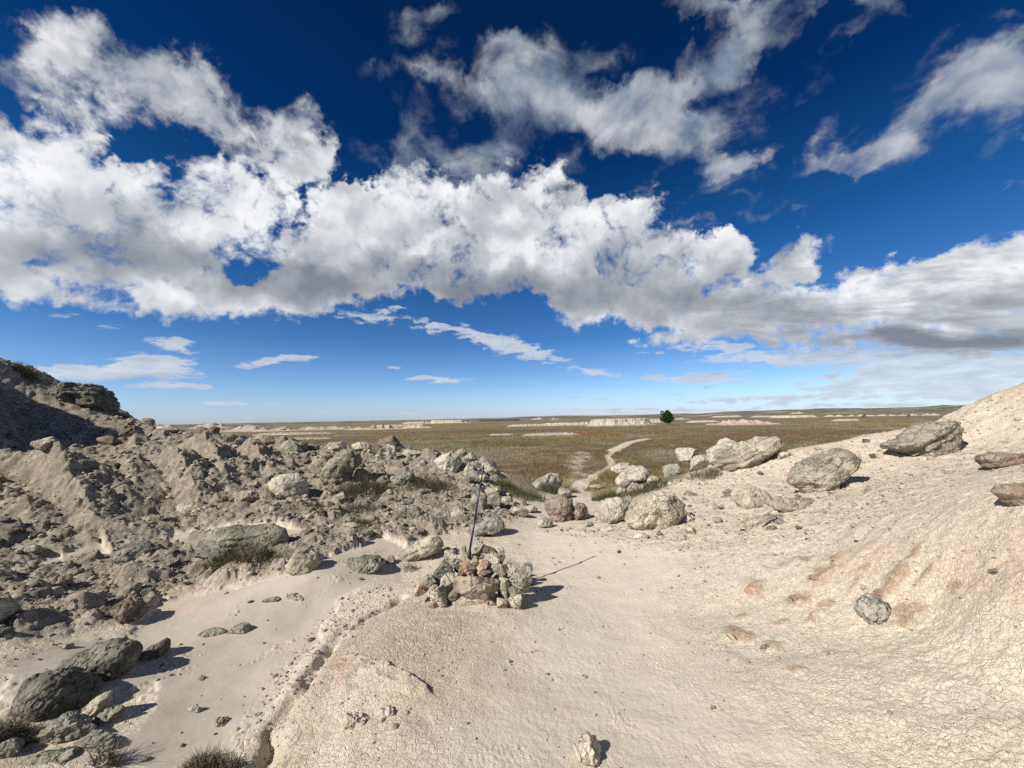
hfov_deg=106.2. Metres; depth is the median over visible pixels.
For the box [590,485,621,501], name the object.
grass tuft
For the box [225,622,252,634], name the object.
stone
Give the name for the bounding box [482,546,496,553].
cairn stone
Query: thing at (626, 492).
grass tuft
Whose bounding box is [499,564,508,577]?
cairn stone
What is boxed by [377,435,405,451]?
boulder
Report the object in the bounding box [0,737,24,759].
boulder
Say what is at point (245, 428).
butte
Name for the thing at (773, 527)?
stone
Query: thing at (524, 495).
grass tuft
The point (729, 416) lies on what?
butte
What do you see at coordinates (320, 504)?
grass tuft
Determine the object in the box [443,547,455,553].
stone
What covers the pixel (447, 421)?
butte
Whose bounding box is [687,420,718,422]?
butte
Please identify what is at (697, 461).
boulder
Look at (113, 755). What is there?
shrub
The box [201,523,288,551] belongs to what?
boulder
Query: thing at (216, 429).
stone
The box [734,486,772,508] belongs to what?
boulder
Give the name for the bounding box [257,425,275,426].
butte
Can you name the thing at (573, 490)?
grass tuft
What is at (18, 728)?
shrub
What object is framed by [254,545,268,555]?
stone
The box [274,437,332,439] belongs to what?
butte
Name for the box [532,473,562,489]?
boulder
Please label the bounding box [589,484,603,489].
stone
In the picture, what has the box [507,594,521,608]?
cairn stone
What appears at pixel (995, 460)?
boulder
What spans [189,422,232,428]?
butte
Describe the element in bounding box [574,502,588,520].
boulder
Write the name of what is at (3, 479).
stone
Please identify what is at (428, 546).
boulder
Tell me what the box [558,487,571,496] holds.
boulder
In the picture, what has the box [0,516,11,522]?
stone
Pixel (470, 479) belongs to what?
stone
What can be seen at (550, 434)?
butte
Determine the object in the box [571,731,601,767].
rock
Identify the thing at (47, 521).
stone
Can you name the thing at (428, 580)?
cairn stone
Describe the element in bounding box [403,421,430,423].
butte
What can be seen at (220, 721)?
stone
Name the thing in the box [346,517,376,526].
shrub
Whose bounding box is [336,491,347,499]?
stone
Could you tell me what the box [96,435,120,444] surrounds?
boulder
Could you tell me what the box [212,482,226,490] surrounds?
boulder
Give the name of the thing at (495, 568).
cairn stone
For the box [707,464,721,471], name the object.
boulder
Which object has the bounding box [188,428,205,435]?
stone
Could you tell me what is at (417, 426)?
butte
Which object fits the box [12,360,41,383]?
shrub
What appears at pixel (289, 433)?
butte
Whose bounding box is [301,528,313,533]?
stone
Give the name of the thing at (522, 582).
cairn stone
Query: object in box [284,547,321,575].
boulder
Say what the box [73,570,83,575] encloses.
stone
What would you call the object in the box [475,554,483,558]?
cairn stone
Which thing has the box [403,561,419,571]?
shrub
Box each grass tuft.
[273,501,314,514]
[306,500,325,508]
[489,469,518,490]
[504,482,547,501]
[570,485,579,492]
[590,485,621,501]
[610,489,640,497]
[630,476,669,494]
[685,463,722,480]
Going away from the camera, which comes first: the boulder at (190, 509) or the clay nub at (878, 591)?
the clay nub at (878, 591)
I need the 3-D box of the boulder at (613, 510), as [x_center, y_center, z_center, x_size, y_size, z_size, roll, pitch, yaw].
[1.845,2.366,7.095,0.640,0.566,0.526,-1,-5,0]
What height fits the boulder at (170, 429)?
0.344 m
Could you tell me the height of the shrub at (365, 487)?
0.860 m
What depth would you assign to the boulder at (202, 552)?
5.09 m
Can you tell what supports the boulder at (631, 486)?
on the ground at (926, 696)
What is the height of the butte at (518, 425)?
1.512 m
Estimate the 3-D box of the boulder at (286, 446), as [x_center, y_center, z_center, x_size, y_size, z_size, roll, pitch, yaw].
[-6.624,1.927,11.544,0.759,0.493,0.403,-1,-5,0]
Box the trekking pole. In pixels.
[467,464,484,558]
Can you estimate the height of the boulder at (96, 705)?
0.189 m
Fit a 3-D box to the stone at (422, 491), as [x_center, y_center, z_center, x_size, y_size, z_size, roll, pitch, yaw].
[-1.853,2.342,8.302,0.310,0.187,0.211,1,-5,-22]
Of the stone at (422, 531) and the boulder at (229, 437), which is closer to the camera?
the stone at (422, 531)
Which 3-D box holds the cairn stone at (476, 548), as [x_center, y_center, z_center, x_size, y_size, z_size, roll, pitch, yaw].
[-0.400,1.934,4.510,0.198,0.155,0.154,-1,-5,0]
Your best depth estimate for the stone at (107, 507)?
6.55 m
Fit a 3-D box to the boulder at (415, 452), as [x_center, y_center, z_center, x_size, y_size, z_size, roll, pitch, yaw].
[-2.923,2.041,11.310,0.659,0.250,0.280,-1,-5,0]
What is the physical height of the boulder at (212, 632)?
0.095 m
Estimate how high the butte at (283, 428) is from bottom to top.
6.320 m
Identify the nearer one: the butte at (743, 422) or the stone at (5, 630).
the stone at (5, 630)
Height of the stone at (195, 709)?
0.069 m
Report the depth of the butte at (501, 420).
1363.69 m
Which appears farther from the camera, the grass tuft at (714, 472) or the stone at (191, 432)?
the stone at (191, 432)
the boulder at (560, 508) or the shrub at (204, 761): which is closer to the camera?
the shrub at (204, 761)
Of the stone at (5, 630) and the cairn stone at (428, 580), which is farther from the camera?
the cairn stone at (428, 580)
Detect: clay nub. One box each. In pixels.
[726,629,740,642]
[744,585,754,593]
[759,645,769,650]
[789,594,798,601]
[808,574,818,580]
[873,588,883,595]
[897,619,907,627]
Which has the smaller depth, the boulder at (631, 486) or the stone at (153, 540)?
the stone at (153, 540)
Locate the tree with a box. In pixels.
[659,410,674,424]
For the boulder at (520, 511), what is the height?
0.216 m
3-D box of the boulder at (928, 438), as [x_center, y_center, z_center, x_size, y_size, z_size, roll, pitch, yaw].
[7.776,1.093,7.379,1.200,0.763,0.874,-1,-5,0]
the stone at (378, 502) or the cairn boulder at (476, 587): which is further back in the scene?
the stone at (378, 502)
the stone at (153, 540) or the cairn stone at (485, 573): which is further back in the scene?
the stone at (153, 540)
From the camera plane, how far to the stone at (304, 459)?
10.56 m
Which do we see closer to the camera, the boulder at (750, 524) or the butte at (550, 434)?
the boulder at (750, 524)
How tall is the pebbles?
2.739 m
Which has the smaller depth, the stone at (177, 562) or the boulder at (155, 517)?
the stone at (177, 562)
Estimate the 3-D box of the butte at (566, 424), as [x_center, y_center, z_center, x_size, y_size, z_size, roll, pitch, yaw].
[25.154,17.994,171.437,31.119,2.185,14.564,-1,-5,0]
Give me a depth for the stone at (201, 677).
3.08 m
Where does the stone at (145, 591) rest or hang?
on the ground at (926, 696)
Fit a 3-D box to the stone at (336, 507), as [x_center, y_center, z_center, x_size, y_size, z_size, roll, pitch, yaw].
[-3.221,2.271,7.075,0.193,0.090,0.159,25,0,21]
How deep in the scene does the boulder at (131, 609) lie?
3.78 m
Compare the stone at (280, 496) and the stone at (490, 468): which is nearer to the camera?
the stone at (280, 496)
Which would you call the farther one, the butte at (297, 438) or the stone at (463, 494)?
the butte at (297, 438)
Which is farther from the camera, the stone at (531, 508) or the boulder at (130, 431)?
the boulder at (130, 431)
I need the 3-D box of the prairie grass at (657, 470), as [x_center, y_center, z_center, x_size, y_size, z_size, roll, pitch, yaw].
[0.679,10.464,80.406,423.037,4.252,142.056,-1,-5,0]
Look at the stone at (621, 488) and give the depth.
9.60 m
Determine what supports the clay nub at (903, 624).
on the ground at (926, 696)
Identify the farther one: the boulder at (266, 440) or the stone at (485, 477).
the boulder at (266, 440)
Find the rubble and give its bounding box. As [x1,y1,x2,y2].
[0,360,1021,636]
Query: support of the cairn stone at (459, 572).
on the cairn stone
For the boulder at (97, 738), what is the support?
on the ground at (926, 696)
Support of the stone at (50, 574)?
on the ground at (926, 696)
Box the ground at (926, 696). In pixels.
[0,358,1023,767]
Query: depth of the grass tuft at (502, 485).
9.55 m
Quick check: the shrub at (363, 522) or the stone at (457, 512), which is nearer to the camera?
the shrub at (363, 522)
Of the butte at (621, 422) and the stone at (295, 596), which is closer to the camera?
the stone at (295, 596)
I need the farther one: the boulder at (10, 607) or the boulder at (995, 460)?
the boulder at (995, 460)
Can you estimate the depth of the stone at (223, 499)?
7.44 m
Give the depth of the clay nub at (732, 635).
3.28 m
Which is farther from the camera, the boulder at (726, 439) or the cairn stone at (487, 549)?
the boulder at (726, 439)
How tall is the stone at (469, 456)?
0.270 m
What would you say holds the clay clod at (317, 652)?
on the ground at (926, 696)
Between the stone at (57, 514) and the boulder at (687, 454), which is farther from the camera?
the boulder at (687, 454)
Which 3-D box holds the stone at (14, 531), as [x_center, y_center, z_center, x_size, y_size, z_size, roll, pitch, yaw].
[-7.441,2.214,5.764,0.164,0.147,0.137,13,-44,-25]
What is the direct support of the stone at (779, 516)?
on the ground at (926, 696)
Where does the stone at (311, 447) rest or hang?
on the ground at (926, 696)
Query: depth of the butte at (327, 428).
381.19 m
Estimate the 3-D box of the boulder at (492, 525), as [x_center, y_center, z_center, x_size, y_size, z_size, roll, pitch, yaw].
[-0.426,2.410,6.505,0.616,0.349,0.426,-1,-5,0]
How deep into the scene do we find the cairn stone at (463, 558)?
4.37 m
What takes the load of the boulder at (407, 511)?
on the ground at (926, 696)
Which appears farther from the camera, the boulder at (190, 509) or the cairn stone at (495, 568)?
the boulder at (190, 509)
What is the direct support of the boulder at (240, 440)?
on the ground at (926, 696)
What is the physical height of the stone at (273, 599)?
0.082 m
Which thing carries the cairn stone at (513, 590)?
on the cairn stone at (515, 601)
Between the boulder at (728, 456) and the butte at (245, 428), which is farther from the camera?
the butte at (245, 428)
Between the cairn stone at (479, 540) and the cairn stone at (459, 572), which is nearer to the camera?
the cairn stone at (459, 572)
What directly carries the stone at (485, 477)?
on the ground at (926, 696)
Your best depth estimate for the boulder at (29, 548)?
5.48 m
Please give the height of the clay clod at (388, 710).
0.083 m
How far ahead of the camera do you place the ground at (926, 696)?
3.47 m
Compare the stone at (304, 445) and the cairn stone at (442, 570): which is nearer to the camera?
the cairn stone at (442, 570)
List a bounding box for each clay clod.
[308,649,320,656]
[342,712,368,729]
[377,705,395,717]
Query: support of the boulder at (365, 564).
on the ground at (926, 696)
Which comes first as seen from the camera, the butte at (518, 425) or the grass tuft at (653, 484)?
the grass tuft at (653, 484)
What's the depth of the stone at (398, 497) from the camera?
7.99 m
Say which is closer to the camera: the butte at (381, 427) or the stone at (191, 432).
the stone at (191, 432)
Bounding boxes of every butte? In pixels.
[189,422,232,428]
[219,425,259,431]
[245,426,303,431]
[252,432,335,435]
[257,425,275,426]
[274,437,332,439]
[295,426,351,429]
[348,424,402,429]
[376,424,415,426]
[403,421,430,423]
[404,424,431,427]
[427,420,471,423]
[476,419,524,421]
[507,424,542,426]
[522,432,580,435]
[540,422,589,425]
[587,418,654,425]
[649,419,663,422]
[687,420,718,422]
[706,419,779,424]
[713,415,742,416]
[770,415,815,417]
[831,419,860,420]
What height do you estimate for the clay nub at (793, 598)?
0.106 m
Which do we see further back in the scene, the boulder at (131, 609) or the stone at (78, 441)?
the stone at (78, 441)
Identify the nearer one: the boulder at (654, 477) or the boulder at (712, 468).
the boulder at (712, 468)
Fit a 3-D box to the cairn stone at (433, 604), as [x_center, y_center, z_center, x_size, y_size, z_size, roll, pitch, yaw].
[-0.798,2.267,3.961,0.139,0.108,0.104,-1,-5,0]
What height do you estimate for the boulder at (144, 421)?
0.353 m
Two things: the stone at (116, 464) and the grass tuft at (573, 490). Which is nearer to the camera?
the stone at (116, 464)
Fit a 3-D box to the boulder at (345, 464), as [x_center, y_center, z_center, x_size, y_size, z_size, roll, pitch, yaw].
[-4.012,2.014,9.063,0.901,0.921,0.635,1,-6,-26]
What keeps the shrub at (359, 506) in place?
on the ground at (926, 696)
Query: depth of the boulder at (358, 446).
11.84 m
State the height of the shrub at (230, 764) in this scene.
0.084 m
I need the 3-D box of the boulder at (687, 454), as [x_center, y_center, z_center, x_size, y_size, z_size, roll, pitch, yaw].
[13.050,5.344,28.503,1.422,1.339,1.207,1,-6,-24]
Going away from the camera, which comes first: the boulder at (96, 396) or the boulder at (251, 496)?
the boulder at (251, 496)
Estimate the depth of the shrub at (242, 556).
4.94 m
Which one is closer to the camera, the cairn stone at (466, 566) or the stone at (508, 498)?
the cairn stone at (466, 566)
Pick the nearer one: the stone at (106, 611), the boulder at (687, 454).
the stone at (106, 611)
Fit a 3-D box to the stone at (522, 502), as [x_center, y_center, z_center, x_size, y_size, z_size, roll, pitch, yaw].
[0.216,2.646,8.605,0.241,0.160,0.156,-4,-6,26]
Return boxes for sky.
[0,0,1023,424]
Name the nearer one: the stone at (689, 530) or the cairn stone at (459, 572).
the cairn stone at (459, 572)
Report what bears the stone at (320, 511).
on the ground at (926, 696)
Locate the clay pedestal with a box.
[451,596,485,605]
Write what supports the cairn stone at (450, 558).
on the cairn stone
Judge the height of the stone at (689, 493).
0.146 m
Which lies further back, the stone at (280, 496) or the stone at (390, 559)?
the stone at (280, 496)
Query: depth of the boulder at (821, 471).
6.58 m
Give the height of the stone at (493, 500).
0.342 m
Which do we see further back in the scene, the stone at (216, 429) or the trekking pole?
the stone at (216, 429)
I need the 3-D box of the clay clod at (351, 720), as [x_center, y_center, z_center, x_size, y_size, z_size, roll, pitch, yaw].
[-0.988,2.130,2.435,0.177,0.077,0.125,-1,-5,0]
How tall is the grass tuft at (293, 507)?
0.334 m
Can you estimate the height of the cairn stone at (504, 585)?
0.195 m
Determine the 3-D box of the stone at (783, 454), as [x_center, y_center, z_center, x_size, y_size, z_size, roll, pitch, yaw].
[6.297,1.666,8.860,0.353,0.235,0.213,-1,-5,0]
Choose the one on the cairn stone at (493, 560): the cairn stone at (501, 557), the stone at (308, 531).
the cairn stone at (501, 557)
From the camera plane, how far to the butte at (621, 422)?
141.94 m
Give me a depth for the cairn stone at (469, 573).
4.20 m
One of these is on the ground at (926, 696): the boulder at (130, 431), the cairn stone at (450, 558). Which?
the boulder at (130, 431)
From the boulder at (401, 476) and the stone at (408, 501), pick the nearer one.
the stone at (408, 501)
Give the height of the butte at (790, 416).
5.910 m
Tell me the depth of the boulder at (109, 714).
2.56 m
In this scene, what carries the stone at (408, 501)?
on the ground at (926, 696)
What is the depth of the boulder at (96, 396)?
13.89 m
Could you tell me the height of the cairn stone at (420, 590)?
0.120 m
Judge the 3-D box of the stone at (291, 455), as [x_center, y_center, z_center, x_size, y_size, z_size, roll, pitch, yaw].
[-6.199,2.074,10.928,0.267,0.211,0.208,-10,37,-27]
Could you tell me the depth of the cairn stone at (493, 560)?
4.36 m
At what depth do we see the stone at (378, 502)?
7.68 m
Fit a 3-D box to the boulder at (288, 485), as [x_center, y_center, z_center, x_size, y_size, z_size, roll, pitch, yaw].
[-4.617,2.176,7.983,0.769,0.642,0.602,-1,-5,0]
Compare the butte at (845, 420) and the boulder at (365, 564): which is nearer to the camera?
the boulder at (365, 564)
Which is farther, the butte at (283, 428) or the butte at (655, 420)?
the butte at (655, 420)
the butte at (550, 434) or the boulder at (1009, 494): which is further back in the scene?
the butte at (550, 434)
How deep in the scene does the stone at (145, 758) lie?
2.27 m
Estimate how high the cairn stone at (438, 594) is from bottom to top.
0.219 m
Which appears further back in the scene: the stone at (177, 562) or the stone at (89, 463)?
the stone at (89, 463)
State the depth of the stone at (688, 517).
6.37 m
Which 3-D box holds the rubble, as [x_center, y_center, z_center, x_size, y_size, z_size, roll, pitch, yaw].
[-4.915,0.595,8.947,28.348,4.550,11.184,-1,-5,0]
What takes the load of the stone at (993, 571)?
on the ground at (926, 696)
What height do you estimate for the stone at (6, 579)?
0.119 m
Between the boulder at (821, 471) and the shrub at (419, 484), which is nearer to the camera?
the boulder at (821, 471)
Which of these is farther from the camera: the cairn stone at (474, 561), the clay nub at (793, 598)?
the cairn stone at (474, 561)
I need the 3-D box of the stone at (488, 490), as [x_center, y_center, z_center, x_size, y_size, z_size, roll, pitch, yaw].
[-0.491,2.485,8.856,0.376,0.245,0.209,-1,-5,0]
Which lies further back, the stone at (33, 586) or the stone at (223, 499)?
the stone at (223, 499)
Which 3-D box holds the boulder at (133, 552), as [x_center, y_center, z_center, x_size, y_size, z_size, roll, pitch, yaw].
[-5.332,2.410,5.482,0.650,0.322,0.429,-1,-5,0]
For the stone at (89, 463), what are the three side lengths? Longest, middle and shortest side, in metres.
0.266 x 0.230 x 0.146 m
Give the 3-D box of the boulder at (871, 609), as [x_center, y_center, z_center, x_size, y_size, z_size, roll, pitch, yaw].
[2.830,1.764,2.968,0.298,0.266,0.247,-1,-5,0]
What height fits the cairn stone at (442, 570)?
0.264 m
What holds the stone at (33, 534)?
on the ground at (926, 696)
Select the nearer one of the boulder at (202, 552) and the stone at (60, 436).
the boulder at (202, 552)
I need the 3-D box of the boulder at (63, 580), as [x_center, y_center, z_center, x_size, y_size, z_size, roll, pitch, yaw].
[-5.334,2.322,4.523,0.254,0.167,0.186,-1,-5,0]
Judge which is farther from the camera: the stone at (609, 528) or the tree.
the tree
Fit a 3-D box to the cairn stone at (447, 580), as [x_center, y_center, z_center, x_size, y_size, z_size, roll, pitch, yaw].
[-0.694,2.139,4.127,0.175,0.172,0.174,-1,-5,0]
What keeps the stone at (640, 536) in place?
on the ground at (926, 696)
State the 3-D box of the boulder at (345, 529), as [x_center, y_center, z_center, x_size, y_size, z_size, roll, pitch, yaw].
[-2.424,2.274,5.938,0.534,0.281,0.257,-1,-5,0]
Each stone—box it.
[0,475,6,482]
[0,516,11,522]
[0,576,14,581]
[0,627,14,635]
[6,527,24,534]
[24,583,41,591]
[28,530,42,539]
[30,436,56,450]
[40,519,50,524]
[45,571,58,578]
[53,512,61,516]
[54,434,69,439]
[57,643,73,649]
[72,440,82,443]
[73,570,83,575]
[78,459,94,467]
[102,505,110,510]
[102,606,112,616]
[107,462,119,467]
[139,756,151,761]
[140,587,153,595]
[149,538,163,542]
[173,560,181,565]
[187,704,201,713]
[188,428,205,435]
[198,675,205,680]
[208,426,219,432]
[214,716,229,726]
[216,496,228,502]
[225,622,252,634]
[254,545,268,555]
[262,596,279,602]
[275,494,284,499]
[285,593,303,601]
[289,453,298,457]
[298,442,308,449]
[299,455,310,463]
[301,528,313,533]
[308,445,319,449]
[315,508,325,515]
[328,445,340,450]
[330,504,341,509]
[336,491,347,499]
[373,501,383,507]
[386,555,395,563]
[393,493,403,501]
[402,498,414,504]
[414,584,428,596]
[418,527,426,535]
[419,488,432,494]
[420,574,436,587]
[427,600,438,608]
[429,584,447,606]
[431,560,452,586]
[440,574,454,592]
[442,550,458,565]
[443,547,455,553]
[448,590,458,601]
[451,508,465,516]
[453,563,459,571]
[455,448,466,453]
[456,490,470,497]
[457,568,462,575]
[460,552,472,561]
[460,561,475,574]
[463,452,473,460]
[463,464,474,475]
[466,476,477,482]
[466,571,473,576]
[470,556,478,565]
[471,543,485,555]
[475,536,482,543]
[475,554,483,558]
[476,559,488,574]
[479,474,489,480]
[481,570,491,576]
[482,462,500,474]
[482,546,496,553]
[484,486,498,494]
[486,600,494,605]
[487,494,500,507]
[488,491,499,495]
[488,552,499,569]
[492,565,499,572]
[496,546,504,553]
[497,554,504,563]
[497,598,507,607]
[498,508,510,514]
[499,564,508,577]
[499,577,509,598]
[501,496,512,501]
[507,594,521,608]
[508,562,532,576]
[508,586,522,594]
[509,573,531,592]
[517,499,526,505]
[525,505,537,511]
[536,517,552,527]
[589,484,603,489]
[606,525,617,531]
[616,487,626,492]
[623,495,632,503]
[628,533,648,538]
[673,479,681,484]
[683,490,696,495]
[684,513,693,521]
[685,527,695,533]
[766,525,776,529]
[776,451,792,458]
[776,514,783,518]
[987,568,997,574]
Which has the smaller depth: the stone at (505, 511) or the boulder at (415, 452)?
the stone at (505, 511)
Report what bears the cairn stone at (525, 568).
on the cairn stone at (522, 582)
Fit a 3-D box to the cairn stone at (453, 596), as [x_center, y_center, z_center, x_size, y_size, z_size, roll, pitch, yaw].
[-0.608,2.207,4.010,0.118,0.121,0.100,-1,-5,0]
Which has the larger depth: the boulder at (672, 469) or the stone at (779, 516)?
the boulder at (672, 469)
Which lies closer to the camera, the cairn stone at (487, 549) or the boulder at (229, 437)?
the cairn stone at (487, 549)
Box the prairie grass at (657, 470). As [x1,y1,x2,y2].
[221,421,914,494]
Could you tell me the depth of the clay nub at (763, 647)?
3.06 m
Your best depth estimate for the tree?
129.42 m
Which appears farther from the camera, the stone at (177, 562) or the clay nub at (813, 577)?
the stone at (177, 562)
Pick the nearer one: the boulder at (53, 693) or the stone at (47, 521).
the boulder at (53, 693)
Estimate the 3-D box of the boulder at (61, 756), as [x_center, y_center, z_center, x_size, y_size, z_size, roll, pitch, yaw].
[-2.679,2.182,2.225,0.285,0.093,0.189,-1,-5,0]
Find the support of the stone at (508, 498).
on the ground at (926, 696)
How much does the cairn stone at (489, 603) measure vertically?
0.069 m
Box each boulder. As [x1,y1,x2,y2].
[0,594,21,622]
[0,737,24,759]
[7,665,102,721]
[11,543,46,552]
[20,746,80,765]
[31,710,96,744]
[47,573,73,586]
[50,382,120,410]
[57,637,142,680]
[73,729,121,752]
[81,690,112,715]
[92,705,124,725]
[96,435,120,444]
[108,595,146,622]
[110,540,166,564]
[118,425,144,437]
[139,418,154,425]
[139,638,170,660]
[141,515,169,520]
[156,424,184,433]
[176,502,208,517]
[192,543,234,560]
[197,627,226,637]
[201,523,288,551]
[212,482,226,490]
[221,433,238,441]
[233,490,259,502]
[234,435,248,444]
[253,435,274,445]
[268,473,308,499]
[280,440,305,452]
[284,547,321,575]
[320,450,361,484]
[338,522,372,536]
[345,554,385,574]
[351,441,374,450]
[375,444,396,459]
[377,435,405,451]
[392,467,415,485]
[394,505,425,519]
[397,534,443,561]
[402,449,421,456]
[434,451,461,471]
[453,576,499,601]
[471,516,504,535]
[510,506,528,516]
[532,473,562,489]
[544,495,573,521]
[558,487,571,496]
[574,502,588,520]
[594,497,628,524]
[610,462,629,472]
[615,465,650,487]
[624,490,686,529]
[627,482,644,493]
[647,475,660,483]
[662,463,681,477]
[675,447,697,461]
[689,455,708,470]
[706,436,783,471]
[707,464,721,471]
[716,437,735,444]
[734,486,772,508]
[736,513,775,531]
[769,497,815,511]
[786,447,861,493]
[854,592,891,625]
[879,421,963,456]
[974,452,1023,468]
[990,482,1023,506]
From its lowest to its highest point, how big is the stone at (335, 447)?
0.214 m
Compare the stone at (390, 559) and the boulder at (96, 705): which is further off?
the stone at (390, 559)
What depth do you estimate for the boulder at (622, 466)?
17.27 m
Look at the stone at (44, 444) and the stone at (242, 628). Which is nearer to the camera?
the stone at (242, 628)
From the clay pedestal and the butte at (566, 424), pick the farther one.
the butte at (566, 424)
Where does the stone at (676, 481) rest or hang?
on the ground at (926, 696)
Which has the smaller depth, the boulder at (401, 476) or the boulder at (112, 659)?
the boulder at (112, 659)
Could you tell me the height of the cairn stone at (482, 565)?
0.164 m
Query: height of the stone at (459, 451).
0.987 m
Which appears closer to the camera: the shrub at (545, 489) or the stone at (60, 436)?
the shrub at (545, 489)
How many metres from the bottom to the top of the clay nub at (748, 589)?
0.105 m
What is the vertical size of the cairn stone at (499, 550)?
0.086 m
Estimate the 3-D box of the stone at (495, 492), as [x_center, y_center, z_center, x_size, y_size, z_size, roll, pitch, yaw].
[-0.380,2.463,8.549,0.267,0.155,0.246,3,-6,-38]
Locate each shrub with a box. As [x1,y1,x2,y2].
[0,706,48,747]
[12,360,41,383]
[77,736,144,767]
[175,737,233,767]
[196,534,283,570]
[215,752,250,767]
[333,470,401,500]
[339,496,383,514]
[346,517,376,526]
[400,468,455,493]
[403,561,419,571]
[538,479,561,494]
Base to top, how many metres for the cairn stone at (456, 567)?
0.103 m
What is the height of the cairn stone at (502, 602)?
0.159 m
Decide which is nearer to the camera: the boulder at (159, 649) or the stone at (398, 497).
the boulder at (159, 649)
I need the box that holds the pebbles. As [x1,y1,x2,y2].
[0,386,1023,767]
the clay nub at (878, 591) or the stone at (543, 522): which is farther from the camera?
the stone at (543, 522)
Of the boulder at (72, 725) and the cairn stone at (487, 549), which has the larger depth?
the cairn stone at (487, 549)
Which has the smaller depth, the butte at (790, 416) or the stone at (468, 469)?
the stone at (468, 469)
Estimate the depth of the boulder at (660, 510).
6.32 m
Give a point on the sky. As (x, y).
(217, 211)
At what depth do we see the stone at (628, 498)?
7.88 m
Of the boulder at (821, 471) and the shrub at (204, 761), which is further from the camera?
the boulder at (821, 471)
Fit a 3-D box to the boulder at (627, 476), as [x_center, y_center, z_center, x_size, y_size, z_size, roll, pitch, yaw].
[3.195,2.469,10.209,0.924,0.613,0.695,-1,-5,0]
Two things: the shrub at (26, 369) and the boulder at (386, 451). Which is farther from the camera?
the shrub at (26, 369)
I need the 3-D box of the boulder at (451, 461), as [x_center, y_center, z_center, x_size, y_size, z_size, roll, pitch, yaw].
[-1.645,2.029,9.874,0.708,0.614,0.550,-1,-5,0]
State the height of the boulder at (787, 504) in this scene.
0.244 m
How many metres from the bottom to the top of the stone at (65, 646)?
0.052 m
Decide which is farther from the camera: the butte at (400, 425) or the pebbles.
the butte at (400, 425)

